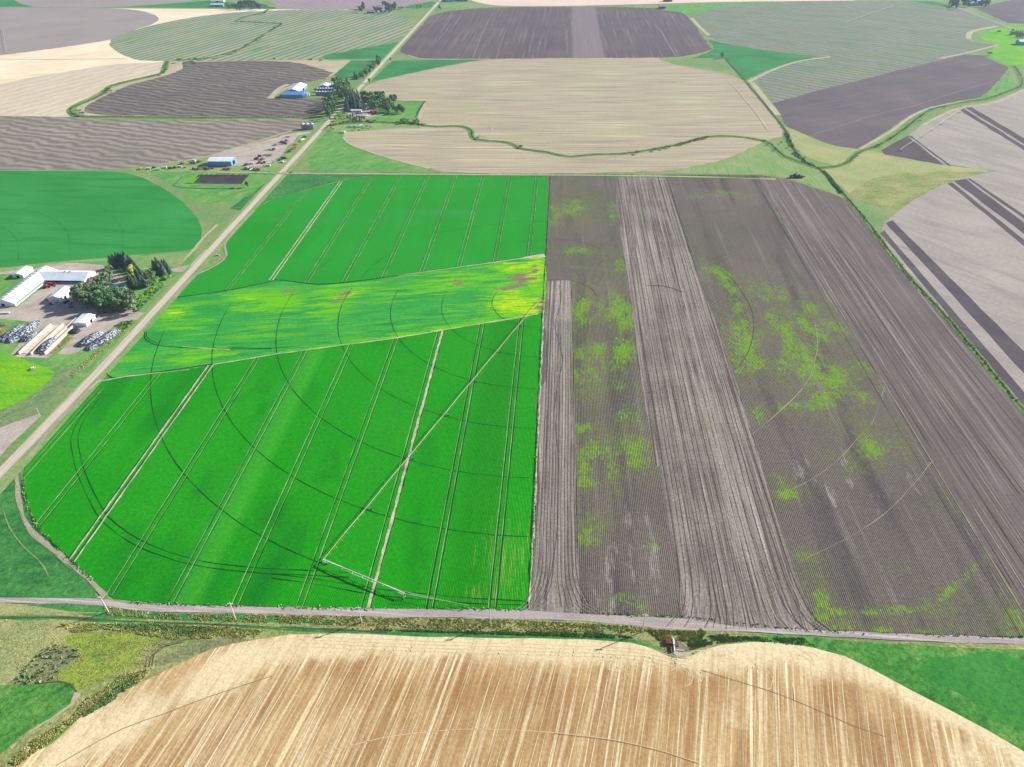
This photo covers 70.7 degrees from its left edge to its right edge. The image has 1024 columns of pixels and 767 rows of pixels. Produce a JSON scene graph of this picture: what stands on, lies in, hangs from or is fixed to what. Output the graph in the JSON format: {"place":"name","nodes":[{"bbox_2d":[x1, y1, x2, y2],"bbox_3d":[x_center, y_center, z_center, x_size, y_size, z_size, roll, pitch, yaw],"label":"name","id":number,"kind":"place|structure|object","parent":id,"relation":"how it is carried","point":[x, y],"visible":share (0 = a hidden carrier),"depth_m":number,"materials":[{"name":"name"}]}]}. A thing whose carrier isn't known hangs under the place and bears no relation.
{"place":"outdoors","nodes":[
{"label":"outdoors","id":0,"kind":"place"},
{"bbox_2d":[0,0,31,6],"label":"grass","id":1,"kind":"structure","parent":0,"point":[8,3],"depth_m":2749.59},
{"bbox_2d":[0,723,35,753],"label":"green corner","id":2,"kind":"object","parent":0,"point":[10,734],"visible":1,"depth_m":417.52,"materials":[{"name":"green plant"}]},
{"bbox_2d":[0,414,40,455],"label":"tan wedge","id":3,"kind":"object","parent":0,"point":[11,433],"visible":1,"depth_m":644.24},
{"bbox_2d":[0,352,55,409],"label":"lime field","id":4,"kind":"structure","parent":0,"point":[20,381],"depth_m":710.28,"materials":[{"name":"green plant"}]},
{"bbox_2d":[2,477,70,576],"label":"grass track","id":5,"kind":"structure","parent":0,"point":[43,566],"depth_m":538.10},
{"bbox_2d":[21,325,58,353],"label":"silage floor","id":6,"kind":"structure","parent":0,"point":[37,341],"depth_m":768.33,"materials":[{"name":"concrete"}]},
{"bbox_2d":[0,366,87,426],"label":"dull bank","id":7,"kind":"structure","parent":0,"point":[40,398],"depth_m":680.65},
{"bbox_2d":[15,475,107,596],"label":"field edge path","id":8,"kind":"structure","parent":0,"point":[95,586],"depth_m":535.52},
{"bbox_2d":[0,263,142,357],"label":"farmyard dirt","id":9,"kind":"structure","parent":0,"point":[35,306],"depth_m":814.32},
{"bbox_2d":[73,313,95,326],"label":"feed shed","id":10,"kind":"structure","parent":9,"relation":"on","point":[85,320],"depth_m":793.01,"materials":[{"name":"white metal"}]},
{"bbox_2d":[0,8,158,54],"bbox_3d":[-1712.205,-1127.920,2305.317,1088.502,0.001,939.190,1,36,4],"label":"brown field","id":11,"kind":"structure","parent":0,"point":[30,29],"depth_m":2339.13,"materials":[{"name":"grey soil"}]},
{"bbox_2d":[0,62,163,116],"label":"ripple field","id":12,"kind":"structure","parent":0,"point":[56,95],"depth_m":1669.97,"materials":[{"name":"soil"}]},
{"bbox_2d":[0,252,187,274],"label":"dry lawn","id":13,"kind":"structure","parent":0,"point":[174,259],"depth_m":921.61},
{"bbox_2d":[0,250,195,389],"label":"farm lawn","id":14,"kind":"structure","parent":0,"point":[55,361],"depth_m":780.84,"materials":[{"name":"green plant"}]},
{"bbox_2d":[0,171,201,266],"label":"crop circle","id":15,"kind":"object","parent":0,"point":[148,216],"visible":0.99,"depth_m":1036.49,"materials":[{"name":"plant"}]},
{"bbox_2d":[16,0,190,7],"bbox_3d":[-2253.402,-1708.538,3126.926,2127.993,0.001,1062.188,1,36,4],"label":"field","id":16,"kind":"structure","parent":0,"point":[77,3],"depth_m":2736.19,"materials":[{"name":"grey soil"}]},
{"bbox_2d":[25,210,254,459],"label":"field track","id":17,"kind":"structure","parent":0,"point":[34,450],"depth_m":685.24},
{"bbox_2d":[0,116,309,169],"bbox_3d":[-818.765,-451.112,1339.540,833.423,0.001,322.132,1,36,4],"label":"furrowed field","id":18,"kind":"structure","parent":0,"point":[59,143],"depth_m":1336.88,"materials":[{"name":"soil"}]},
{"bbox_2d":[0,8,348,83],"bbox_3d":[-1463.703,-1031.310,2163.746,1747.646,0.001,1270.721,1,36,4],"label":"stubble field","id":19,"kind":"structure","parent":0,"point":[20,66],"depth_m":1944.25,"materials":[{"name":"plant"}]},
{"bbox_2d":[183,224,217,268],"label":"farm track","id":20,"kind":"structure","parent":0,"point":[196,246],"depth_m":941.83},
{"bbox_2d":[129,0,277,8],"bbox_3d":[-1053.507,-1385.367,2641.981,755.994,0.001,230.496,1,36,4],"label":"grass","id":21,"kind":"structure","parent":0,"point":[200,4],"depth_m":2649.50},
{"bbox_2d":[133,171,275,203],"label":"farm grass","id":22,"kind":"structure","parent":0,"point":[236,195],"depth_m":1129.44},
{"bbox_2d":[84,61,332,115],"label":"dark field","id":23,"kind":"structure","parent":0,"point":[233,88],"depth_m":1604.97,"materials":[{"name":"soil"}]},
{"bbox_2d":[76,59,349,115],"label":"tan headland","id":24,"kind":"structure","parent":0,"point":[334,66],"depth_m":1804.99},
{"bbox_2d":[0,1,440,477],"bbox_3d":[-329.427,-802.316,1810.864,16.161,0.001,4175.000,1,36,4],"label":"gravel road","id":25,"kind":"structure","parent":0,"point":[16,456],"depth_m":806.28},
{"bbox_2d":[0,0,440,475],"bbox_3d":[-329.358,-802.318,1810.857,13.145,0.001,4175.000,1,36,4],"label":"road wheel rut","id":26,"kind":"structure","parent":25,"relation":"on","point":[279,175],"depth_m":832.81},
{"bbox_2d":[128,133,312,171],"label":"farm verge","id":27,"kind":"structure","parent":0,"point":[276,165],"depth_m":1205.22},
{"bbox_2d":[0,0,441,493],"bbox_3d":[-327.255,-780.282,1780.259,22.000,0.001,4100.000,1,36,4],"label":"road verge","id":28,"kind":"structure","parent":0,"point":[12,472],"depth_m":809.47,"materials":[{"name":"plant"}]},
{"bbox_2d":[194,175,247,182],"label":"solar panels","id":29,"kind":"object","parent":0,"point":[221,178],"depth_m":1157.05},
{"bbox_2d":[207,132,310,166],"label":"farmyard gravel","id":30,"kind":"structure","parent":0,"point":[243,155],"depth_m":1267.69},
{"bbox_2d":[110,9,413,60],"bbox_3d":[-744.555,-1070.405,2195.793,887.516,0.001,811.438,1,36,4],"label":"green striped field","id":31,"kind":"structure","parent":0,"point":[308,34],"depth_m":2142.24,"materials":[{"name":"plant"}]},
{"bbox_2d":[10,174,550,608],"bbox_3d":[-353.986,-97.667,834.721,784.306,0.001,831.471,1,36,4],"label":"wheel track","id":32,"kind":"structure","parent":0,"point":[75,563],"depth_m":603.45,"materials":[{"name":"plant"}]},
{"bbox_2d":[282,91,305,97],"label":"machine barn","id":33,"kind":"structure","parent":0,"point":[293,94],"depth_m":1557.80,"materials":[{"name":"blue metal"}]},
{"bbox_2d":[231,174,372,209],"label":"green road corner","id":34,"kind":"object","parent":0,"point":[288,184],"visible":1,"depth_m":1133.00,"materials":[{"name":"green plant"}]},
{"bbox_2d":[0,615,662,649],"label":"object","id":35,"kind":"object","parent":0,"point":[431,634],"visible":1,"depth_m":466.90,"materials":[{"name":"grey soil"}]},
{"bbox_2d":[10,651,691,748],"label":"bare path","id":36,"kind":"structure","parent":0,"point":[75,697],"depth_m":429.08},
{"bbox_2d":[271,0,431,8],"bbox_3d":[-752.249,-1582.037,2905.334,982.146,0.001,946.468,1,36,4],"label":"striped field","id":37,"kind":"structure","parent":0,"point":[322,4],"depth_m":2613.49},
{"bbox_2d":[334,61,372,78],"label":"plot","id":38,"kind":"object","parent":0,"point":[347,70],"visible":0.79,"depth_m":1772.86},
{"bbox_2d":[323,42,397,59],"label":"plot","id":39,"kind":"object","parent":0,"point":[381,51],"visible":0.96,"depth_m":1915.27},
{"bbox_2d":[178,173,547,296],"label":"potato crop","id":40,"kind":"object","parent":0,"point":[249,236],"visible":1,"depth_m":982.34,"materials":[{"name":"plant"}]},
{"bbox_2d":[308,131,433,171],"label":"grass wedge","id":41,"kind":"object","parent":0,"point":[331,151],"depth_m":1224.06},
{"bbox_2d":[327,123,420,131],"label":"paddock verge","id":42,"kind":"structure","parent":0,"point":[346,128],"depth_m":1373.20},
{"bbox_2d":[369,101,423,120],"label":"paddock","id":43,"kind":"structure","parent":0,"point":[411,109],"depth_m":1447.92,"materials":[{"name":"green plant"}]},
{"bbox_2d":[372,59,485,80],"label":"green wedge field","id":44,"kind":"structure","parent":0,"point":[396,68],"depth_m":1781.56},
{"bbox_2d":[217,172,775,179],"bbox_3d":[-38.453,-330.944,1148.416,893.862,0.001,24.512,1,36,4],"label":"headland track","id":45,"kind":"structure","parent":0,"point":[488,174],"depth_m":1151.73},
{"bbox_2d":[439,2,561,6],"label":"grass","id":46,"kind":"structure","parent":0,"point":[465,4],"depth_m":2524.76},
{"bbox_2d":[248,173,771,178],"bbox_3d":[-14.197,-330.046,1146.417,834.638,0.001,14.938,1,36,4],"label":"headland grass","id":47,"kind":"structure","parent":0,"point":[517,176],"depth_m":1140.16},
{"bbox_2d":[0,0,1023,749],"bbox_3d":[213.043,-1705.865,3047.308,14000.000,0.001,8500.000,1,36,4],"label":"ground","id":48,"kind":"structure","parent":0,"point":[208,216],"depth_m":1219.90,"materials":[{"name":"plant"}]},
{"bbox_2d":[0,324,24,342],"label":"silage heap","id":49,"kind":"object","parent":48,"relation":"on","point":[5,336],"visible":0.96,"depth_m":773.53,"materials":[{"name":"white paint"}]},
{"bbox_2d":[11,266,33,277],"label":"machine shed","id":50,"kind":"structure","parent":48,"relation":"on","point":[23,271],"depth_m":889.67,"materials":[{"name":"white metal"}]},
{"bbox_2d":[6,320,40,343],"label":"silage heap","id":51,"kind":"object","parent":48,"relation":"on","point":[22,331],"visible":1,"depth_m":777.35,"materials":[{"name":"white paint"}]},
{"bbox_2d":[0,683,74,724],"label":"green corner","id":52,"kind":"object","parent":48,"relation":"on","point":[34,703],"visible":1,"depth_m":432.87,"materials":[{"name":"green plant"}]},
{"bbox_2d":[35,337,57,353],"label":"silage heap","id":53,"kind":"object","parent":48,"relation":"on","point":[44,346],"visible":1,"depth_m":752.33,"materials":[{"name":"white paint"}]},
{"bbox_2d":[0,266,95,305],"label":"dairy barn","id":54,"kind":"structure","parent":48,"relation":"on","point":[25,288],"depth_m":871.34,"materials":[{"name":"white metal"}]},
{"bbox_2d":[0,472,105,598],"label":"dark grass corner","id":55,"kind":"object","parent":48,"relation":"on","point":[23,573],"depth_m":514.22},
{"bbox_2d":[48,286,70,301],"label":"workshop","id":56,"kind":"structure","parent":48,"relation":"on","point":[60,294],"depth_m":838.32,"materials":[{"name":"white metal"}]},
{"bbox_2d":[0,323,127,377],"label":"roadside grass","id":57,"kind":"structure","parent":48,"relation":"on","point":[68,338],"depth_m":759.66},
{"bbox_2d":[0,620,166,685],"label":"olive weeds","id":58,"kind":"object","parent":48,"relation":"on","point":[76,648],"visible":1,"depth_m":462.32,"materials":[{"name":"green plant"}]},
{"bbox_2d":[77,331,103,346],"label":"silage heap","id":59,"kind":"object","parent":48,"relation":"on","point":[88,339],"visible":0.96,"depth_m":762.29,"materials":[{"name":"white paint"}]},
{"bbox_2d":[86,328,120,350],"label":"silage heap","id":60,"kind":"object","parent":48,"relation":"on","point":[102,339],"visible":1,"depth_m":761.19,"materials":[{"name":"white paint"}]},
{"bbox_2d":[58,629,171,690],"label":"olive patch","id":61,"kind":"object","parent":48,"relation":"on","point":[120,654],"visible":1,"depth_m":457.95,"materials":[{"name":"green plant"}]},
{"bbox_2d":[0,199,265,598],"bbox_3d":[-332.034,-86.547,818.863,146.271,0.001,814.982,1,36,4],"label":"crop side verge","id":62,"kind":"structure","parent":48,"relation":"on","point":[76,583],"depth_m":527.91,"materials":[{"name":"green plant"}]},
{"bbox_2d":[0,616,387,691],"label":"vehicle rut","id":63,"kind":"structure","parent":48,"relation":"on","point":[155,652],"depth_m":472.57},
{"bbox_2d":[207,157,235,165],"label":"blue shed","id":64,"kind":"structure","parent":48,"relation":"on","point":[221,161],"depth_m":1207.40,"materials":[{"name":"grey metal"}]},
{"bbox_2d":[23,312,542,609],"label":"potato crop","id":65,"kind":"object","parent":48,"relation":"on","point":[408,563],"visible":1,"depth_m":588.41,"materials":[{"name":"plant"}]},
{"bbox_2d":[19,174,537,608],"bbox_3d":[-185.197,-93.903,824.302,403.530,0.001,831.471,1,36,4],"label":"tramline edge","id":66,"kind":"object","parent":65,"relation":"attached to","point":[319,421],"visible":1,"depth_m":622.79,"materials":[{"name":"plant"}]},
{"bbox_2d":[69,181,545,607],"bbox_3d":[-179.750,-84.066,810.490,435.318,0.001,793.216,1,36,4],"label":"bare tramline","id":67,"kind":"object","parent":65,"relation":"attached to","point":[397,497],"visible":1,"depth_m":641.34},
{"bbox_2d":[321,298,542,608],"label":"pivot irrigator","id":68,"kind":"object","parent":65,"relation":"on","point":[324,560],"visible":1,"depth_m":518.42,"materials":[{"name":"white paint"}]},
{"bbox_2d":[108,257,546,376],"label":"weedy strip","id":69,"kind":"object","parent":48,"relation":"on","point":[310,314],"visible":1,"depth_m":803.42,"materials":[{"name":"plant"}]},
{"bbox_2d":[10,607,705,765],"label":"tall grass","id":70,"kind":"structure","parent":48,"relation":"on","point":[46,737],"depth_m":468.78,"materials":[{"name":"plant"}]},
{"bbox_2d":[15,622,814,715],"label":"weedy brush","id":71,"kind":"object","parent":48,"relation":"on","point":[190,628],"visible":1,"depth_m":460.55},
{"bbox_2d":[0,603,1023,766],"bbox_3d":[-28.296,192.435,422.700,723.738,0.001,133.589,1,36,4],"label":"roadside verge","id":72,"kind":"structure","parent":48,"relation":"on","point":[8,754],"depth_m":465.21,"materials":[{"name":"plant"}]},
{"bbox_2d":[0,619,71,684],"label":"straw patch","id":73,"kind":"object","parent":72,"relation":"on","point":[8,626],"visible":1,"depth_m":467.43,"materials":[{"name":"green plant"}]},
{"bbox_2d":[14,646,78,684],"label":"dull brush patch","id":74,"kind":"object","parent":72,"relation":"on","point":[48,670],"visible":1,"depth_m":453.46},
{"bbox_2d":[0,602,102,614],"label":"straw patch","id":75,"kind":"object","parent":72,"relation":"on","point":[7,608],"visible":1,"depth_m":486.85,"materials":[{"name":"beige plant"}]},
{"bbox_2d":[29,604,333,624],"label":"grass band","id":76,"kind":"object","parent":72,"relation":"on","point":[84,608],"depth_m":481.24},
{"bbox_2d":[155,636,249,666],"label":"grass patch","id":77,"kind":"object","parent":72,"relation":"on","point":[183,653],"visible":1,"depth_m":460.03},
{"bbox_2d":[21,171,1022,638],"bbox_3d":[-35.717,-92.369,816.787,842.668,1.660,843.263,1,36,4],"label":"field edge weeds","id":78,"kind":"object","parent":48,"relation":"on","point":[433,607],"visible":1,"depth_m":488.88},
{"bbox_2d":[525,250,580,612],"bbox_3d":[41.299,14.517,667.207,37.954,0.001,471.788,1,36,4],"label":"tracked strip","id":79,"kind":"object","parent":48,"relation":"on","point":[553,602],"visible":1,"depth_m":588.05,"materials":[{"name":"soil"}]},
{"bbox_2d":[546,174,679,615],"bbox_3d":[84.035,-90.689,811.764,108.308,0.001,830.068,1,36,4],"label":"soil strip","id":80,"kind":"object","parent":48,"relation":"on","point":[625,560],"visible":1,"depth_m":635.62,"materials":[{"name":"soil"}]},
{"bbox_2d":[615,174,813,629],"bbox_3d":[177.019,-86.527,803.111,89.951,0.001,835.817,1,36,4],"label":"tracked strip","id":81,"kind":"object","parent":48,"relation":"on","point":[717,604],"visible":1,"depth_m":614.14,"materials":[{"name":"soil"}]},
{"bbox_2d":[664,174,1023,636],"bbox_3d":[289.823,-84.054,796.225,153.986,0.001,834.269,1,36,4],"label":"soil strip","id":82,"kind":"object","parent":48,"relation":"on","point":[907,562],"visible":1,"depth_m":599.97,"materials":[{"name":"soil"}]},
{"bbox_2d":[758,175,1023,604],"bbox_3d":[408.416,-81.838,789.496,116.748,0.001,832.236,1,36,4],"label":"plowed field","id":83,"kind":"structure","parent":48,"relation":"on","point":[996,415],"depth_m":697.87,"materials":[{"name":"soil"}]},
{"bbox_2d":[880,231,1023,404],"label":"tilled strip","id":84,"kind":"object","parent":48,"relation":"on","point":[1006,377],"visible":1,"depth_m":755.38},
{"bbox_2d":[0,597,1023,643],"bbox_3d":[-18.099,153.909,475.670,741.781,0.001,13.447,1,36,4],"label":"dirt road","id":85,"kind":"structure","parent":0,"point":[659,622],"depth_m":476.80,"materials":[{"name":"gravel"}]},
{"bbox_2d":[0,18,1023,168],"bbox_3d":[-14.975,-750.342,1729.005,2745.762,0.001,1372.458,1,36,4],"label":"field margin","id":86,"kind":"object","parent":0,"point":[769,104],"visible":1,"depth_m":1493.68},
{"bbox_2d":[10,633,1023,766],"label":"stubble field","id":87,"kind":"structure","parent":0,"point":[970,741],"depth_m":421.92,"materials":[{"name":"plant"}]},
{"bbox_2d":[57,667,885,764],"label":"stubble rut","id":88,"kind":"structure","parent":87,"relation":"on","point":[554,733],"depth_m":418.68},
{"bbox_2d":[48,636,986,766],"bbox_3d":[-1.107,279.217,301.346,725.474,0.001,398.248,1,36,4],"label":"straw line","id":89,"kind":"object","parent":87,"relation":"on","point":[572,655],"visible":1,"depth_m":425.79,"materials":[{"name":"plant"}]},
{"bbox_2d":[38,1,1023,59],"bbox_3d":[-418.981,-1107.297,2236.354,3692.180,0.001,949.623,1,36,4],"label":"road","id":90,"kind":"structure","parent":0,"point":[555,6],"depth_m":2474.91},
{"bbox_2d":[66,10,1023,413],"bbox_3d":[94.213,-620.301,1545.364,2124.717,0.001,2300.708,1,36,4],"label":"ditch bank","id":91,"kind":"structure","parent":0,"point":[912,280],"depth_m":1261.08,"materials":[{"name":"green plant"}]},
{"bbox_2d":[68,9,1022,406],"bbox_3d":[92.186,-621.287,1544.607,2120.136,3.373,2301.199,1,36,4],"label":"ditch brush","id":92,"kind":"object","parent":91,"relation":"on","point":[798,155],"visible":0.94,"depth_m":1255.62,"materials":[{"name":"green plant"}]},
{"bbox_2d":[69,9,1023,410],"bbox_3d":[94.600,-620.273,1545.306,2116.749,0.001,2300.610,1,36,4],"label":"ditch water","id":93,"kind":"structure","parent":0,"point":[673,145],"depth_m":1278.97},
{"bbox_2d":[400,7,711,58],"bbox_3d":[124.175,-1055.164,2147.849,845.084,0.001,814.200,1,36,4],"label":"plowed field","id":94,"kind":"structure","parent":0,"point":[537,32],"depth_m":2077.15,"materials":[{"name":"soil"}]},
{"bbox_2d":[343,58,784,173],"bbox_3d":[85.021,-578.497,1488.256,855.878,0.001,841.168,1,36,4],"label":"tan circle field","id":95,"kind":"structure","parent":0,"point":[572,106],"depth_m":1399.52,"materials":[{"name":"soil"}]},
{"bbox_2d":[472,0,845,5],"bbox_3d":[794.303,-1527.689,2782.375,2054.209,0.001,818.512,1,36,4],"label":"pink field","id":96,"kind":"structure","parent":0,"point":[551,2],"depth_m":2530.37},
{"bbox_2d":[664,1,788,15],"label":"grass","id":97,"kind":"structure","parent":0,"point":[692,9],"depth_m":2427.76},
{"bbox_2d":[473,7,992,133],"bbox_3d":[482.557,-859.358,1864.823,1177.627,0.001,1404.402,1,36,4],"label":"tillage mark","id":98,"kind":"object","parent":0,"point":[675,55],"visible":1,"depth_m":1854.12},
{"bbox_2d":[693,39,815,79],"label":"green triangle field","id":99,"kind":"structure","parent":0,"point":[746,62],"depth_m":1793.25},
{"bbox_2d":[662,145,858,213],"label":"olive pasture","id":100,"kind":"structure","parent":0,"point":[760,160],"depth_m":1153.51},
{"bbox_2d":[513,179,1023,632],"bbox_3d":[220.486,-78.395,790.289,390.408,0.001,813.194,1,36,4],"label":"dirt trail","id":101,"kind":"object","parent":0,"point":[735,436],"visible":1,"depth_m":612.30,"materials":[{"name":"soil"}]},
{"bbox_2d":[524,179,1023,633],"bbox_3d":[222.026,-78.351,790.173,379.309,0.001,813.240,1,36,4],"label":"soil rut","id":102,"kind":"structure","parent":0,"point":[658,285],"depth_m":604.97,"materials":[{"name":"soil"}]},
{"bbox_2d":[692,0,1007,101],"bbox_3d":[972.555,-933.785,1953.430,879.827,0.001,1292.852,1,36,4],"label":"grey striped field","id":103,"kind":"structure","parent":0,"point":[900,35],"depth_m":1993.71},
{"bbox_2d":[727,634,1023,750],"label":"green field","id":104,"kind":"structure","parent":0,"point":[900,664],"depth_m":436.83,"materials":[{"name":"plant"}]},
{"bbox_2d":[785,127,987,211],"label":"dry meadow","id":105,"kind":"structure","parent":0,"point":[862,168],"depth_m":1157.22,"materials":[{"name":"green plant"}]},
{"bbox_2d":[773,54,1007,148],"bbox_3d":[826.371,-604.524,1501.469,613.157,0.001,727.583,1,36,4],"label":"purple field","id":106,"kind":"structure","parent":0,"point":[812,113],"depth_m":1470.86,"materials":[{"name":"soil"}]},
{"bbox_2d":[882,136,942,164],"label":"tilled strip","id":107,"kind":"object","parent":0,"point":[914,150],"visible":1,"depth_m":1205.81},
{"bbox_2d":[847,171,987,210],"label":"green meadow patch","id":108,"kind":"object","parent":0,"point":[897,192],"visible":1,"depth_m":1077.78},
{"bbox_2d":[881,88,1023,398],"bbox_3d":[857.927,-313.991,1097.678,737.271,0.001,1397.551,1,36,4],"label":"pale field","id":109,"kind":"structure","parent":0,"point":[974,253],"depth_m":962.52,"materials":[{"name":"soil"}]},
{"bbox_2d":[886,220,1023,372],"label":"tilled strip","id":110,"kind":"object","parent":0,"point":[1009,346],"visible":1,"depth_m":792.06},
{"bbox_2d":[947,183,1023,245],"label":"tilled strip","id":111,"kind":"object","parent":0,"point":[994,218],"visible":1,"depth_m":987.16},
{"bbox_2d":[954,179,1023,233],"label":"tilled strip","id":112,"kind":"object","parent":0,"point":[993,205],"visible":1,"depth_m":1018.16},
{"bbox_2d":[960,109,1023,149],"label":"tilled strip","id":113,"kind":"object","parent":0,"point":[992,128],"visible":0.94,"depth_m":1297.40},
{"bbox_2d":[967,107,1023,143],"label":"tilled strip","id":114,"kind":"object","parent":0,"point":[1000,126],"visible":1,"depth_m":1311.46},
{"bbox_2d":[967,178,1023,217],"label":"tilled strip","id":115,"kind":"object","parent":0,"point":[1001,201],"visible":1,"depth_m":1031.92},
{"bbox_2d":[979,73,1013,98],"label":"green crescent","id":116,"kind":"object","parent":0,"point":[1005,83],"visible":1,"depth_m":1528.43,"materials":[{"name":"green plant"}]},
{"bbox_2d":[978,0,1023,23],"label":"top right field","id":117,"kind":"structure","parent":0,"point":[1010,11],"depth_m":2257.43,"materials":[{"name":"purple soil"}]},
{"bbox_2d":[980,24,1023,65],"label":"lime meadow","id":118,"kind":"structure","parent":0,"point":[1008,51],"depth_m":1850.40,"materials":[{"name":"green plant"}]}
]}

